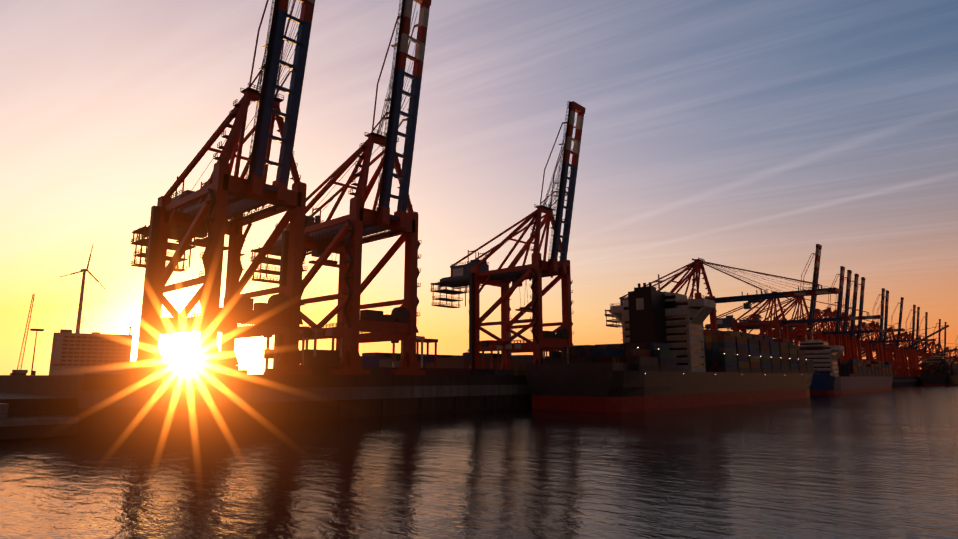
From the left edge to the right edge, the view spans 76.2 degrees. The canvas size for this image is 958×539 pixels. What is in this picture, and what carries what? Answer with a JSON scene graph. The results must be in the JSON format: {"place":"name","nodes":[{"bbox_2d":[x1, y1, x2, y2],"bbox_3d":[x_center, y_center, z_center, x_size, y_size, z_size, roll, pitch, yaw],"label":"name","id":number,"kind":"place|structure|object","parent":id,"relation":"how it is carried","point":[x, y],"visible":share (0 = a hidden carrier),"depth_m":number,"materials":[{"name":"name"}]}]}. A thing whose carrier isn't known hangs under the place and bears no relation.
{"place":"outdoors","nodes":[
{"label":"outdoors","id":0,"kind":"place"},
{"bbox_2d":[0,375,920,433],"bbox_3d":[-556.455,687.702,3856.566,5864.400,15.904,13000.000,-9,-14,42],"label":"quay ground","id":1,"kind":"structure","parent":0,"point":[132,402],"depth_m":141.70,"materials":[{"name":"concrete"}]},
{"bbox_2d":[10,294,34,374],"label":"lattice crane","id":2,"kind":"object","parent":1,"relation":"on","point":[19,372],"visible":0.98,"depth_m":526.05,"materials":[{"name":"orange"}]},
{"bbox_2d":[30,329,61,371],"bbox_3d":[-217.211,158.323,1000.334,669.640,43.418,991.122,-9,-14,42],"label":"light masts","id":3,"kind":"object","parent":1,"relation":"on","point":[36,330],"visible":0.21,"depth_m":423.03,"materials":[{"name":"grey"}]},
{"bbox_2d":[60,245,105,332],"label":"wind turbine","id":4,"kind":"object","parent":1,"relation":"on","point":[78,324],"visible":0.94,"depth_m":760.69,"materials":[{"name":"white metal"}]},
{"bbox_2d":[49,329,168,374],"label":"office building","id":5,"kind":"structure","parent":1,"relation":"on","point":[96,352],"depth_m":507.90,"materials":[{"name":"grey"}]},
{"bbox_2d":[122,315,138,334],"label":"wind turbine","id":6,"kind":"object","parent":1,"relation":"on","point":[130,327],"visible":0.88,"depth_m":1513.65,"materials":[{"name":"white metal"}]},
{"bbox_2d":[122,0,314,374],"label":"crane","id":7,"kind":"object","parent":1,"relation":"on","point":[216,201],"visible":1,"depth_m":156.37,"materials":[{"name":"red metal"}]},
{"bbox_2d":[250,0,430,374],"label":"crane","id":8,"kind":"object","parent":1,"relation":"on","point":[342,236],"visible":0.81,"depth_m":183.88,"materials":[{"name":"red metal"}]},
{"bbox_2d":[0,371,918,439],"bbox_3d":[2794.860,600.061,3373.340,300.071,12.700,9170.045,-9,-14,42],"label":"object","id":9,"kind":"object","parent":1,"relation":"on","point":[20,427],"visible":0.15,"depth_m":108.79,"materials":[{"name":"grey"}]},
{"bbox_2d":[430,101,585,368],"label":"crane","id":10,"kind":"object","parent":1,"relation":"on","point":[475,273],"visible":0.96,"depth_m":246.89,"materials":[{"name":"red metal"}]},
{"bbox_2d":[174,328,909,376],"bbox_3d":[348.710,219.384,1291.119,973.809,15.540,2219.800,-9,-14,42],"label":"container yard","id":11,"kind":"structure","parent":1,"relation":"on","point":[320,362],"depth_m":212.85,"materials":[{"name":"metal"}]},
{"bbox_2d":[604,258,839,329],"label":"crane","id":12,"kind":"object","parent":1,"relation":"on","point":[696,265],"visible":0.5,"depth_m":344.49,"materials":[{"name":"red metal"}]},
{"bbox_2d":[727,244,821,341],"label":"crane","id":13,"kind":"object","parent":1,"relation":"on","point":[811,314],"visible":0.38,"depth_m":498.49,"materials":[{"name":"red metal"}]},
{"bbox_2d":[704,291,881,338],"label":"crane","id":14,"kind":"object","parent":1,"relation":"on","point":[730,321],"visible":0.42,"depth_m":451.44,"materials":[{"name":"red metal"}]},
{"bbox_2d":[774,270,851,360],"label":"crane","id":15,"kind":"object","parent":1,"relation":"on","point":[845,324],"visible":0.31,"depth_m":576.24,"materials":[{"name":"red metal"}]},
{"bbox_2d":[788,266,844,358],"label":"crane","id":16,"kind":"object","parent":1,"relation":"on","point":[837,324],"visible":0.42,"depth_m":557.50,"materials":[{"name":"red metal"}]},
{"bbox_2d":[793,274,858,359],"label":"crane","id":17,"kind":"object","parent":1,"relation":"on","point":[851,344],"visible":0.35,"depth_m":595.80,"materials":[{"name":"red metal"}]},
{"bbox_2d":[793,277,864,359],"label":"crane","id":18,"kind":"object","parent":1,"relation":"on","point":[857,337],"visible":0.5,"depth_m":616.77,"materials":[{"name":"red metal"}]},
{"bbox_2d":[765,309,904,346],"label":"crane","id":19,"kind":"object","parent":1,"relation":"on","point":[820,334],"visible":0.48,"depth_m":521.79,"materials":[{"name":"red metal"}]},
{"bbox_2d":[850,288,884,363],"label":"crane","id":20,"kind":"object","parent":1,"relation":"on","point":[878,349],"visible":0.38,"depth_m":694.97,"materials":[{"name":"red metal"}]},
{"bbox_2d":[843,297,903,376],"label":"crane","id":21,"kind":"object","parent":1,"relation":"on","point":[895,348],"visible":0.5,"depth_m":770.16,"materials":[{"name":"red metal"}]},
{"bbox_2d":[860,290,888,361],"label":"crane","id":22,"kind":"object","parent":1,"relation":"on","point":[885,326],"visible":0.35,"depth_m":712.51,"materials":[{"name":"red metal"}]},
{"bbox_2d":[828,322,935,362],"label":"crane","id":23,"kind":"object","parent":1,"relation":"on","point":[867,342],"visible":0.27,"depth_m":650.01,"materials":[{"name":"red metal"}]},
{"bbox_2d":[863,305,915,376],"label":"crane","id":24,"kind":"object","parent":1,"relation":"on","point":[911,361],"visible":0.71,"depth_m":851.09,"materials":[{"name":"red metal"}]},
{"bbox_2d":[873,307,919,376],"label":"crane","id":25,"kind":"object","parent":1,"relation":"on","point":[915,348],"visible":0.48,"depth_m":878.23,"materials":[{"name":"red metal"}]},
{"bbox_2d":[861,325,948,376],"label":"crane","id":26,"kind":"object","parent":1,"relation":"on","point":[903,349],"visible":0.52,"depth_m":805.40,"materials":[{"name":"red metal"}]},
{"bbox_2d":[887,312,927,376],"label":"crane","id":27,"kind":"object","parent":1,"relation":"on","point":[922,351],"visible":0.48,"depth_m":939.34,"materials":[{"name":"red metal"}]},
{"bbox_2d":[893,341,957,376],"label":"crane","id":28,"kind":"object","parent":1,"relation":"on","point":[929,353],"visible":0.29,"depth_m":988.17,"materials":[{"name":"red metal"}]},
{"bbox_2d":[907,322,946,358],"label":"crane","id":29,"kind":"object","parent":1,"relation":"on","point":[942,354],"visible":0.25,"depth_m":1104.34,"materials":[{"name":"red metal"}]},
{"bbox_2d":[917,319,940,368],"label":"crane","id":30,"kind":"object","parent":1,"relation":"on","point":[933,345],"visible":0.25,"depth_m":1052.63,"materials":[{"name":"red metal"}]},
{"bbox_2d":[0,385,957,538],"bbox_3d":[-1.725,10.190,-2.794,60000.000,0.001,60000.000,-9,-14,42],"label":"water","id":31,"kind":"structure","parent":0,"point":[875,465],"depth_m":65.81,"materials":[{"name":"black liquid"}]},
{"bbox_2d":[525,274,814,411],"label":"container ship","id":32,"kind":"object","parent":31,"relation":"in","point":[669,353],"visible":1,"depth_m":235.05,"materials":[{"name":"brown metal"}]},
{"bbox_2d":[799,328,892,393],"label":"feeder ship","id":33,"kind":"object","parent":31,"relation":"on","point":[833,374],"visible":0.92,"depth_m":407.57,"materials":[{"name":"blue"}]},
{"bbox_2d":[919,350,957,384],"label":"ship","id":34,"kind":"object","parent":31,"relation":"on","point":[936,370],"visible":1,"depth_m":831.32,"materials":[{"name":"brown"}]},
{"bbox_2d":[0,0,957,374],"label":"sky","id":35,"kind":"structure","parent":0,"point":[752,135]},
{"bbox_2d":[918,347,957,362],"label":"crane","id":36,"kind":"object","parent":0,"point":[950,356],"visible":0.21,"depth_m":1185.90,"materials":[{"name":"red metal"}]},
{"bbox_2d":[945,336,957,360],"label":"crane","id":37,"kind":"object","parent":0,"point":[955,359],"visible":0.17,"depth_m":1297.35,"materials":[{"name":"red metal"}]}
]}

